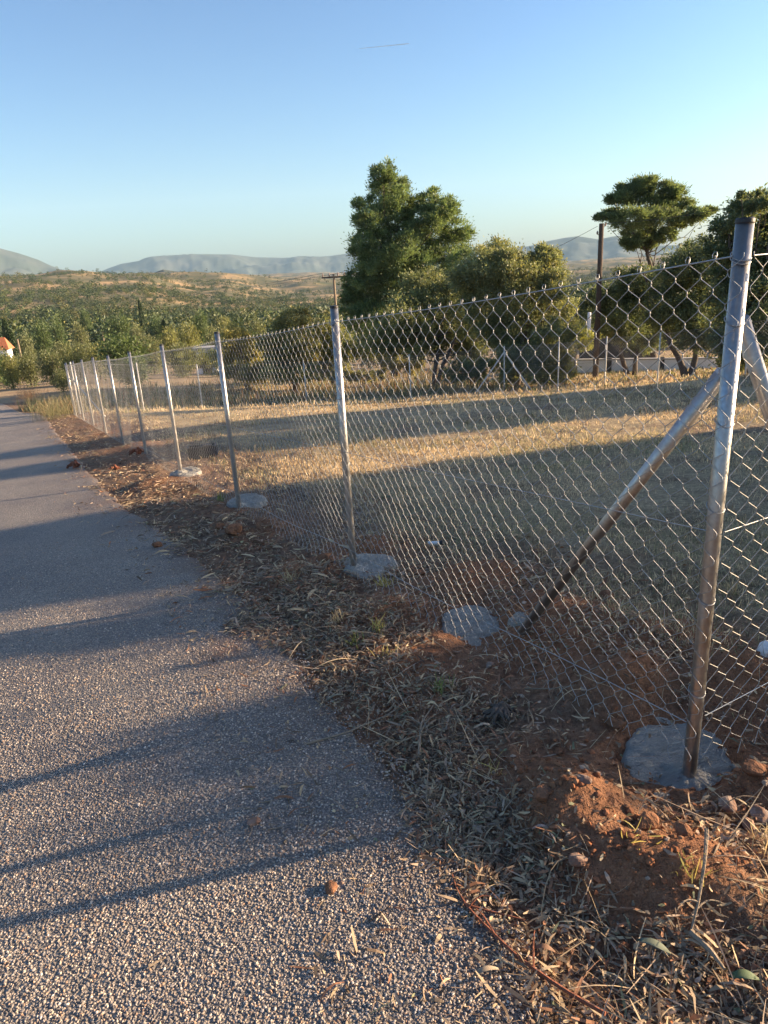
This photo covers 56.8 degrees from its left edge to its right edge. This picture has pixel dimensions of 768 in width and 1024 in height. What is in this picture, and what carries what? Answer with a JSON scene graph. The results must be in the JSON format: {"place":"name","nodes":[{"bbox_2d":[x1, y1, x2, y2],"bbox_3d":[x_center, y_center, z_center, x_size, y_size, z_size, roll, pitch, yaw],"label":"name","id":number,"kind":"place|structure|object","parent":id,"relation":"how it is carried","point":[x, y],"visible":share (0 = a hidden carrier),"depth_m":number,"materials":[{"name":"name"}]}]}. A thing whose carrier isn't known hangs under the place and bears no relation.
{"place":"outdoors","nodes":[
{"label":"outdoors","id":0,"kind":"place"},
{"bbox_2d":[0,248,60,275],"bbox_3d":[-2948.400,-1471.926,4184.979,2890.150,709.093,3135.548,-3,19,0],"label":"mountain","id":1,"kind":"structure","parent":0,"point":[12,263],"depth_m":4228.45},
{"bbox_2d":[0,403,537,1023],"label":"road","id":2,"kind":"structure","parent":0,"point":[32,513],"depth_m":2.43,"materials":[{"name":"asphalt"}]},
{"bbox_2d":[247,816,260,826],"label":"stone","id":3,"kind":"object","parent":2,"relation":"on","point":[254,821],"visible":1,"depth_m":2.22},
{"bbox_2d":[7,483,542,1020],"bbox_3d":[-3.125,0.680,4.614,3.774,0.912,9.371,-14,22,-28],"label":"loose grit","id":4,"kind":"object","parent":2,"relation":"on","point":[241,825],"visible":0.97,"depth_m":1.98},
{"bbox_2d":[0,525,564,1023],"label":"aggregate chippings","id":5,"kind":"object","parent":2,"relation":"on","point":[232,913],"visible":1,"depth_m":2.05,"materials":[{"name":"gravel"}]},
{"bbox_2d":[325,880,337,894],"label":"clod","id":6,"kind":"object","parent":2,"relation":"on","point":[331,887],"visible":1,"depth_m":1.92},
{"bbox_2d":[306,695,408,744],"bbox_3d":[-0.084,0.793,2.719,0.464,0.037,0.083,-18,23,-36],"label":"stick","id":7,"kind":"object","parent":2,"relation":"on","point":[325,738],"visible":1,"depth_m":2.68,"materials":[{"name":"brown wood"}]},
{"bbox_2d":[473,965,498,976],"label":"dry leaf","id":8,"kind":"object","parent":2,"relation":"on","point":[484,968],"visible":1,"depth_m":1.62,"materials":[{"name":"beige"}]},
{"bbox_2d":[463,903,524,919],"bbox_3d":[0.276,1.007,1.787,0.159,0.019,0.007,6,21,24],"label":"stick","id":9,"kind":"object","parent":2,"relation":"on","point":[478,908],"visible":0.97,"depth_m":1.79,"materials":[{"name":"brown wood"}]},
{"bbox_2d":[100,251,482,274],"bbox_3d":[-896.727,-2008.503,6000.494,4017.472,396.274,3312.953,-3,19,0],"label":"mountain","id":10,"kind":"structure","parent":0,"point":[230,263],"depth_m":5645.34,"materials":[{"name":"stone"}]},
{"bbox_2d":[0,253,767,1023],"bbox_3d":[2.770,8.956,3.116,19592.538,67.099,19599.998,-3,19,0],"label":"ground","id":11,"kind":"structure","parent":0,"point":[654,895],"depth_m":3.85,"materials":[{"name":"soil"}]},
{"bbox_2d":[0,346,9,387],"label":"tree","id":12,"kind":"object","parent":11,"relation":"on","point":[4,349],"visible":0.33,"depth_m":57.41,"materials":[{"name":"green plant"}]},
{"bbox_2d":[0,337,14,355],"bbox_3d":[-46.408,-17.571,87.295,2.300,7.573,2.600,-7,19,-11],"label":"house","id":13,"kind":"structure","parent":11,"relation":"on","point":[4,341],"depth_m":85.94,"materials":[{"name":"tile"}]},
{"bbox_2d":[1,318,15,353],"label":"cypress tree","id":14,"kind":"object","parent":11,"relation":"on","point":[5,326],"visible":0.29,"depth_m":103.06,"materials":[{"name":"green plant"}]},
{"bbox_2d":[0,348,22,389],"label":"olive tree","id":15,"kind":"object","parent":11,"relation":"on","point":[9,368],"visible":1,"depth_m":52.36,"materials":[{"name":"green plant"}]},
{"bbox_2d":[5,328,21,357],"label":"cypress tree","id":16,"kind":"object","parent":11,"relation":"on","point":[10,336],"visible":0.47,"depth_m":95.08,"materials":[{"name":"green plant"}]},
{"bbox_2d":[2,385,46,398],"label":"weed clump","id":17,"kind":"object","parent":11,"relation":"on","point":[26,392],"visible":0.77,"depth_m":42.56,"materials":[{"name":"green plant"}]},
{"bbox_2d":[15,329,36,368],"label":"olive tree","id":18,"kind":"object","parent":11,"relation":"on","point":[28,345],"visible":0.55,"depth_m":91.70,"materials":[{"name":"green plant"}]},
{"bbox_2d":[14,349,43,387],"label":"olive tree","id":19,"kind":"object","parent":11,"relation":"on","point":[27,369],"visible":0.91,"depth_m":54.53,"materials":[{"name":"green plant"}]},
{"bbox_2d":[12,387,49,404],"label":"weed clump","id":20,"kind":"object","parent":11,"relation":"on","point":[30,396],"visible":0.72,"depth_m":38.78,"materials":[{"name":"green plant"}]},
{"bbox_2d":[30,318,54,357],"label":"pine tree","id":21,"kind":"object","parent":11,"relation":"on","point":[44,339],"visible":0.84,"depth_m":114.15,"materials":[{"name":"green plant"}]},
{"bbox_2d":[34,345,63,385],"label":"olive tree","id":22,"kind":"object","parent":11,"relation":"on","point":[49,366],"visible":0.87,"depth_m":53.30,"materials":[{"name":"green plant"}]},
{"bbox_2d":[18,387,85,421],"bbox_3d":[-9.889,-3.274,21.407,2.225,0.967,2.606,12,24,37],"label":"weed clump","id":23,"kind":"object","parent":11,"relation":"on","point":[52,408],"visible":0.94,"depth_m":21.25,"materials":[{"name":"beige plant"}]},
{"bbox_2d":[46,313,69,350],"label":"pine tree","id":24,"kind":"object","parent":11,"relation":"on","point":[58,333],"visible":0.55,"depth_m":123.72,"materials":[{"name":"green plant"}]},
{"bbox_2d":[50,340,69,370],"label":"olive tree","id":25,"kind":"object","parent":11,"relation":"on","point":[61,347],"visible":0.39,"depth_m":89.98,"materials":[{"name":"green plant"}]},
{"bbox_2d":[50,368,70,392],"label":"olive tree","id":26,"kind":"object","parent":11,"relation":"on","point":[61,380],"visible":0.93,"depth_m":45.01,"materials":[{"name":"green plant"}]},
{"bbox_2d":[59,343,89,384],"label":"olive tree","id":27,"kind":"object","parent":11,"relation":"on","point":[73,357],"visible":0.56,"depth_m":52.16,"materials":[{"name":"green plant"}]},
{"bbox_2d":[65,341,91,367],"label":"olive tree","id":28,"kind":"object","parent":11,"relation":"on","point":[82,352],"visible":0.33,"depth_m":81.80,"materials":[{"name":"green plant"}]},
{"bbox_2d":[71,320,89,350],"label":"olive tree","id":29,"kind":"object","parent":11,"relation":"on","point":[78,338],"visible":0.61,"depth_m":112.00,"materials":[{"name":"green plant"}]},
{"bbox_2d":[79,305,93,335],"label":"pine tree","id":30,"kind":"object","parent":11,"relation":"on","point":[86,320],"visible":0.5,"depth_m":178.75,"materials":[{"name":"green plant"}]},
{"bbox_2d":[83,340,111,379],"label":"olive tree","id":31,"kind":"object","parent":11,"relation":"on","point":[91,354],"visible":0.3,"depth_m":59.91,"materials":[{"name":"green plant"}]},
{"bbox_2d":[103,312,119,346],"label":"pine tree","id":32,"kind":"object","parent":11,"relation":"on","point":[112,329],"visible":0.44,"depth_m":135.86,"materials":[{"name":"green plant"}]},
{"bbox_2d":[114,310,130,339],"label":"pine tree","id":33,"kind":"object","parent":11,"relation":"on","point":[121,325],"visible":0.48,"depth_m":136.55,"materials":[{"name":"green plant"}]},
{"bbox_2d":[92,328,154,381],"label":"tree","id":34,"kind":"object","parent":11,"relation":"on","point":[125,346],"visible":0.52,"depth_m":52.28,"materials":[{"name":"green plant"}]},
{"bbox_2d":[112,352,151,385],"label":"tree","id":35,"kind":"object","parent":11,"relation":"on","point":[140,371],"visible":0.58,"depth_m":45.65,"materials":[{"name":"green plant"}]},
{"bbox_2d":[127,323,146,353],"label":"olive tree","id":36,"kind":"object","parent":11,"relation":"on","point":[132,333],"visible":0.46,"depth_m":119.36,"materials":[{"name":"green plant"}]},
{"bbox_2d":[138,300,146,338],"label":"cypress tree","id":37,"kind":"object","parent":11,"relation":"on","point":[141,314],"visible":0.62,"depth_m":173.98,"materials":[{"name":"green plant"}]},
{"bbox_2d":[137,332,166,373],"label":"olive tree","id":38,"kind":"object","parent":11,"relation":"on","point":[157,347],"visible":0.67,"depth_m":66.94,"materials":[{"name":"green plant"}]},
{"bbox_2d":[146,314,162,345],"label":"pine tree","id":39,"kind":"object","parent":11,"relation":"on","point":[156,328],"visible":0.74,"depth_m":156.93,"materials":[{"name":"green plant"}]},
{"bbox_2d":[158,323,183,361],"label":"olive tree","id":40,"kind":"object","parent":11,"relation":"on","point":[169,341],"visible":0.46,"depth_m":79.09,"materials":[{"name":"green plant"}]},
{"bbox_2d":[166,338,195,376],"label":"olive tree","id":41,"kind":"object","parent":11,"relation":"on","point":[178,351],"visible":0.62,"depth_m":57.64,"materials":[{"name":"green plant"}]},
{"bbox_2d":[177,317,202,368],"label":"olive tree","id":42,"kind":"object","parent":11,"relation":"on","point":[188,337],"visible":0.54,"depth_m":75.07,"materials":[{"name":"green plant"}]},
{"bbox_2d":[171,335,218,377],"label":"bush","id":43,"kind":"object","parent":11,"relation":"on","point":[195,361],"visible":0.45,"depth_m":57.02,"materials":[{"name":"green plant"}]},
{"bbox_2d":[190,309,209,345],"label":"pine tree","id":44,"kind":"object","parent":11,"relation":"on","point":[201,327],"visible":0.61,"depth_m":121.83,"materials":[{"name":"green plant"}]},
{"bbox_2d":[187,442,217,459],"bbox_3d":[-2.579,-0.865,10.097,0.408,0.180,0.190,-8,19,-14],"label":"hollow block","id":45,"kind":"object","parent":11,"relation":"on","point":[206,453],"depth_m":10.02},
{"bbox_2d":[192,345,217,373],"bbox_3d":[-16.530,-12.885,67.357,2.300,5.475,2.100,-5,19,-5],"label":"house","id":46,"kind":"structure","parent":11,"relation":"on","point":[206,350],"depth_m":66.13,"materials":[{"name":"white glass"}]},
{"bbox_2d":[203,323,223,360],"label":"olive tree","id":47,"kind":"object","parent":11,"relation":"on","point":[210,338],"visible":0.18,"depth_m":70.75,"materials":[{"name":"green plant"}]},
{"bbox_2d":[217,314,231,339],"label":"olive tree","id":48,"kind":"object","parent":11,"relation":"on","point":[220,323],"visible":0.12,"depth_m":103.83,"materials":[{"name":"green plant"}]},
{"bbox_2d":[224,523,242,535],"bbox_3d":[-1.169,0.130,5.499,0.136,0.088,0.169,-3,19,0],"label":"clod","id":49,"kind":"object","parent":11,"relation":"on","point":[234,529],"visible":0.98,"depth_m":5.45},
{"bbox_2d":[199,319,270,388],"bbox_3d":[-7.940,-8.706,40.233,4.303,4.272,3.640,8,22,29],"label":"olive tree","id":50,"kind":"object","parent":11,"relation":"on","point":[232,332],"visible":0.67,"depth_m":39.74,"materials":[{"name":"green plant"}]},
{"bbox_2d":[209,359,268,389],"bbox_3d":[-7.875,-7.446,39.250,3.686,2.247,2.426,-3,19,0],"label":"bush","id":51,"kind":"object","parent":11,"relation":"on","point":[239,367],"visible":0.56,"depth_m":38.66,"materials":[{"name":"green plant"}]},
{"bbox_2d":[248,315,266,337],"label":"olive tree","id":52,"kind":"object","parent":11,"relation":"on","point":[259,328],"visible":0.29,"depth_m":95.24,"materials":[{"name":"green plant"}]},
{"bbox_2d":[252,304,322,391],"bbox_3d":[-4.915,-8.178,36.726,3.701,4.960,3.536,-3,19,0],"label":"olive tree","id":53,"kind":"object","parent":11,"relation":"on","point":[284,319],"visible":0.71,"depth_m":36.05,"materials":[{"name":"green plant"}]},
{"bbox_2d":[257,359,322,393],"bbox_3d":[-4.674,-6.653,36.282,3.483,2.018,1.934,-3,19,0],"label":"bush","id":54,"kind":"object","parent":11,"relation":"on","point":[288,370],"visible":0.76,"depth_m":36.01,"materials":[{"name":"green plant"}]},
{"bbox_2d":[315,553,336,562],"bbox_3d":[-0.372,0.300,4.597,0.145,0.080,0.098,1,19,12],"label":"clod","id":55,"kind":"object","parent":11,"relation":"on","point":[325,556],"visible":0.67,"depth_m":4.57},
{"bbox_2d":[322,272,343,304],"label":"utility pole","id":56,"kind":"object","parent":11,"relation":"on","point":[333,276],"visible":0.48,"depth_m":58.77,"materials":[{"name":"brown wood"}]},
{"bbox_2d":[307,310,361,385],"bbox_3d":[-2.983,-8.736,39.116,3.203,4.547,3.914,-11,20,-22],"label":"olive tree","id":57,"kind":"object","parent":11,"relation":"on","point":[329,352],"visible":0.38,"depth_m":38.34,"materials":[{"name":"green plant"}]},
{"bbox_2d":[0,264,696,356],"bbox_3d":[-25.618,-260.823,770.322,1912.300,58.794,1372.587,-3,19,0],"label":"hillside woodland","id":58,"kind":"object","parent":11,"relation":"on","point":[177,316],"visible":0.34,"depth_m":405.73,"materials":[{"name":"green plant"}]},
{"bbox_2d":[324,365,386,389],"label":"bush","id":59,"kind":"object","parent":11,"relation":"on","point":[359,374],"visible":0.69,"depth_m":35.62,"materials":[{"name":"green plant"}]},
{"bbox_2d":[341,333,389,385],"bbox_3d":[-0.838,-7.809,37.376,3.393,3.304,2.268,-6,19,-8],"label":"bush","id":60,"kind":"object","parent":11,"relation":"on","point":[353,350],"visible":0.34,"depth_m":36.84,"materials":[{"name":"green plant"}]},
{"bbox_2d":[351,334,379,367],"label":"olive tree","id":61,"kind":"object","parent":11,"relation":"on","point":[361,358],"visible":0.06,"depth_m":58.96,"materials":[{"name":"green plant"}]},
{"bbox_2d":[369,614,386,632],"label":"grass tuft","id":62,"kind":"object","parent":11,"relation":"on","point":[376,624],"visible":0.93,"depth_m":3.46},
{"bbox_2d":[15,352,767,415],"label":"rough grass","id":63,"kind":"structure","parent":11,"relation":"on","point":[358,396],"depth_m":31.26,"materials":[{"name":"plant"}]},
{"bbox_2d":[377,354,426,388],"bbox_3d":[0.892,-6.773,34.684,2.636,2.221,1.354,3,20,18],"label":"bush","id":64,"kind":"object","parent":11,"relation":"on","point":[399,364],"visible":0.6,"depth_m":34.52,"materials":[{"name":"green plant"}]},
{"bbox_2d":[36,412,767,1023],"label":"dry litter","id":65,"kind":"object","parent":11,"relation":"on","point":[490,844],"visible":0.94,"depth_m":2.36,"materials":[{"name":"plant"}]},
{"bbox_2d":[452,874,605,1015],"bbox_3d":[0.315,1.021,1.704,0.071,0.055,0.515,-15,22,-31],"label":"stick","id":66,"kind":"object","parent":65,"relation":"on","point":[558,985],"visible":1,"depth_m":1.64,"materials":[{"name":"brown wood"}]},
{"bbox_2d":[534,943,554,952],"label":"dry leaf","id":67,"kind":"object","parent":65,"relation":"on","point":[545,946],"visible":1,"depth_m":1.66,"materials":[{"name":"brown"}]},
{"bbox_2d":[637,937,670,954],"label":"dry leaf","id":68,"kind":"object","parent":65,"relation":"on","point":[655,943],"visible":1,"depth_m":1.63,"materials":[{"name":"grey"}]},
{"bbox_2d":[688,929,725,969],"bbox_3d":[0.737,0.998,1.617,0.018,0.021,0.107,-10,20,-18],"label":"stick","id":69,"kind":"object","parent":65,"relation":"on","point":[695,936],"visible":1,"depth_m":1.62,"materials":[{"name":"brown wood"}]},
{"bbox_2d":[728,969,759,980],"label":"dry leaf","id":70,"kind":"object","parent":65,"relation":"on","point":[742,973],"visible":1,"depth_m":1.53,"materials":[{"name":"green"}]},
{"bbox_2d":[337,156,479,376],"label":"pine tree","id":71,"kind":"object","parent":11,"relation":"on","point":[382,254],"visible":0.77,"depth_m":41.69,"materials":[{"name":"green plant"}]},
{"bbox_2d":[53,354,767,723],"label":"dry grass","id":72,"kind":"structure","parent":11,"relation":"on","point":[367,402],"depth_m":8.00,"materials":[{"name":"plant"}]},
{"bbox_2d":[396,704,434,755],"bbox_3d":[0.126,0.793,2.621,0.156,0.030,0.326,-3,19,0],"label":"stick","id":73,"kind":"object","parent":11,"relation":"on","point":[419,742],"visible":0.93,"depth_m":2.63,"materials":[{"name":"brown wood"}]},
{"bbox_2d":[64,217,767,796],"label":"chain link fence","id":74,"kind":"object","parent":11,"relation":"on","point":[688,747],"visible":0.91,"depth_m":2.46,"materials":[{"name":"metal"}]},
{"bbox_2d":[69,320,767,413],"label":"chain link fence","id":75,"kind":"object","parent":11,"relation":"on","point":[504,353],"visible":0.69,"depth_m":25.25,"materials":[{"name":"metal"}]},
{"bbox_2d":[358,261,494,389],"bbox_3d":[1.824,-8.093,31.918,6.473,6.011,5.156,-3,19,0],"label":"olive tree","id":76,"kind":"object","parent":11,"relation":"on","point":[425,290],"visible":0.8,"depth_m":31.69,"materials":[{"name":"green plant"}]},
{"bbox_2d":[427,671,456,694],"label":"grass tuft","id":77,"kind":"object","parent":11,"relation":"on","point":[436,688],"visible":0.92,"depth_m":2.89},
{"bbox_2d":[117,466,767,1022],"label":"earth crumbs","id":78,"kind":"object","parent":11,"relation":"on","point":[623,944],"visible":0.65,"depth_m":2.09,"materials":[{"name":"soil"}]},
{"bbox_2d":[437,354,499,386],"bbox_3d":[3.805,-5.954,30.824,2.408,1.911,2.280,7,22,28],"label":"bush","id":79,"kind":"object","parent":11,"relation":"on","point":[490,362],"visible":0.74,"depth_m":30.51,"materials":[{"name":"green plant"}]},
{"bbox_2d":[483,701,515,724],"bbox_3d":[0.439,0.760,2.683,0.134,0.092,0.134,-3,19,0],"label":"root stump","id":80,"kind":"object","parent":11,"relation":"on","point":[499,709],"visible":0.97,"depth_m":2.65,"materials":[{"name":"wood"}]},
{"bbox_2d":[441,230,588,385],"bbox_3d":[5.109,-7.824,28.313,5.659,6.399,5.461,-3,19,0],"label":"olive tree","id":81,"kind":"object","parent":11,"relation":"on","point":[491,269],"visible":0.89,"depth_m":27.16,"materials":[{"name":"green plant"}]},
{"bbox_2d":[534,784,550,801],"bbox_3d":[0.469,0.830,2.090,0.059,0.038,0.056,-3,19,0],"label":"clod","id":82,"kind":"object","parent":11,"relation":"on","point":[541,793],"visible":0.98,"depth_m":2.08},
{"bbox_2d":[568,853,588,866],"bbox_3d":[0.511,0.918,1.873,0.047,0.031,0.047,12,24,37],"label":"stone","id":83,"kind":"object","parent":11,"relation":"on","point":[576,860],"visible":1,"depth_m":1.86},
{"bbox_2d":[563,328,602,368],"bbox_3d":[9.247,-7.739,34.343,2.657,2.772,1.816,-11,20,-21],"label":"bush","id":84,"kind":"object","parent":11,"relation":"on","point":[589,333],"visible":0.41,"depth_m":34.13,"materials":[{"name":"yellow plant"}]},
{"bbox_2d":[577,774,591,783],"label":"stone","id":85,"kind":"object","parent":11,"relation":"on","point":[585,779],"visible":1,"depth_m":2.07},
{"bbox_2d":[571,283,613,342],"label":"olive tree","id":86,"kind":"object","parent":11,"relation":"on","point":[584,310],"visible":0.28,"depth_m":39.53,"materials":[{"name":"green plant"}]},
{"bbox_2d":[592,223,605,378],"bbox_3d":[9.201,-8.809,30.513,0.358,6.710,0.260,8,22,31],"label":"utility pole","id":87,"kind":"object","parent":11,"relation":"on","point":[598,286],"visible":0.94,"depth_m":30.31,"materials":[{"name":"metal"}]},
{"bbox_2d":[599,590,613,600],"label":"clod","id":88,"kind":"object","parent":11,"relation":"on","point":[606,592],"visible":0.69,"depth_m":3.62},
{"bbox_2d":[603,717,624,729],"bbox_3d":[0.819,0.747,2.521,0.053,0.040,0.070,-17,23,-35],"label":"clod","id":89,"kind":"object","parent":11,"relation":"on","point":[616,722],"visible":0.91,"depth_m":2.50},
{"bbox_2d":[579,338,649,358],"bbox_3d":[11.858,-7.762,36.664,3.458,2.381,0.080,3,20,17],"label":"board fence","id":90,"kind":"object","parent":11,"relation":"on","point":[611,349],"depth_m":36.49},
{"bbox_2d":[587,260,665,375],"bbox_3d":[11.035,-8.382,31.424,4.398,5.289,4.787,-3,19,0],"label":"olive tree","id":91,"kind":"object","parent":11,"relation":"on","point":[617,316],"visible":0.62,"depth_m":30.21,"materials":[{"name":"green plant"}]},
{"bbox_2d":[621,817,664,849],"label":"grass tuft","id":92,"kind":"object","parent":11,"relation":"on","point":[637,834],"visible":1,"depth_m":1.88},
{"bbox_2d":[634,811,658,830],"bbox_3d":[0.730,0.865,1.981,0.077,0.047,0.069,-3,19,0],"label":"clod","id":93,"kind":"object","parent":11,"relation":"on","point":[648,819],"visible":0.92,"depth_m":1.96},
{"bbox_2d":[577,357,718,372],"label":"garden wall","id":94,"kind":"structure","parent":11,"relation":"on","point":[585,367],"depth_m":34.20,"materials":[{"name":"concrete"}]},
{"bbox_2d":[591,171,720,357],"bbox_3d":[14.044,-12.665,37.510,6.409,9.968,5.368,-3,19,0],"label":"pine tree","id":95,"kind":"object","parent":11,"relation":"on","point":[666,200],"visible":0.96,"depth_m":36.30,"materials":[{"name":"green plant"}]},
{"bbox_2d":[631,230,726,376],"bbox_3d":[11.514,-7.591,26.712,4.352,5.699,4.674,-3,19,0],"label":"olive tree","id":96,"kind":"object","parent":11,"relation":"on","point":[687,277],"visible":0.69,"depth_m":25.86,"materials":[{"name":"green plant"}]},
{"bbox_2d":[673,821,692,835],"bbox_3d":[0.802,0.851,1.902,0.042,0.030,0.057,-3,19,0],"label":"clod","id":97,"kind":"object","parent":11,"relation":"on","point":[681,828],"visible":0.93,"depth_m":1.89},
{"bbox_2d":[675,849,721,885],"bbox_3d":[0.761,0.873,1.766,0.133,0.072,0.080,-3,19,0],"label":"grass tuft","id":98,"kind":"object","parent":11,"relation":"on","point":[687,858],"visible":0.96,"depth_m":1.77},
{"bbox_2d":[676,828,723,928],"bbox_3d":[0.785,0.896,1.721,0.084,0.125,0.219,11,24,37],"label":"stick","id":99,"kind":"object","parent":11,"relation":"on","point":[706,837],"visible":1,"depth_m":1.72,"materials":[{"name":"brown wood"}]},
{"bbox_2d":[718,796,736,813],"bbox_3d":[0.992,0.844,2.053,0.051,0.039,0.069,5,21,23],"label":"stone","id":100,"kind":"object","parent":11,"relation":"on","point":[727,809],"visible":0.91,"depth_m":2.03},
{"bbox_2d":[688,182,767,373],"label":"olive tree","id":101,"kind":"object","parent":11,"relation":"on","point":[744,203],"visible":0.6,"depth_m":21.19,"materials":[{"name":"green plant"}]},
{"bbox_2d":[719,579,744,596],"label":"grass tuft","id":102,"kind":"object","parent":11,"relation":"on","point":[735,589],"visible":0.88,"depth_m":3.56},
{"bbox_2d":[741,817,754,831],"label":"stone","id":103,"kind":"object","parent":11,"relation":"on","point":[745,821],"visible":0.75,"depth_m":1.96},
{"bbox_2d":[741,759,767,776],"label":"clod","id":104,"kind":"object","parent":11,"relation":"on","point":[751,767],"visible":0.99,"depth_m":2.14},
{"bbox_2d":[747,819,767,862],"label":"grass tuft","id":105,"kind":"object","parent":11,"relation":"on","point":[765,831],"visible":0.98,"depth_m":1.90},
{"bbox_2d":[750,805,767,822],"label":"stone","id":106,"kind":"object","parent":11,"relation":"on","point":[760,812],"visible":0.9,"depth_m":2.00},
{"bbox_2d":[757,640,767,656],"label":"crumpled bag","id":107,"kind":"object","parent":11,"relation":"on","point":[763,646],"visible":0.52,"depth_m":2.64,"materials":[{"name":"white plastic"}]},
{"bbox_2d":[0,0,767,271],"label":"sky","id":108,"kind":"structure","parent":0,"point":[131,130],"materials":[{"name":"blue"}]},
{"bbox_2d":[476,236,725,261],"bbox_3d":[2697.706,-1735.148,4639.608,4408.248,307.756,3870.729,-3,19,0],"label":"mountain","id":109,"kind":"structure","parent":0,"point":[579,248],"depth_m":4682.41,"materials":[{"name":"stone"}]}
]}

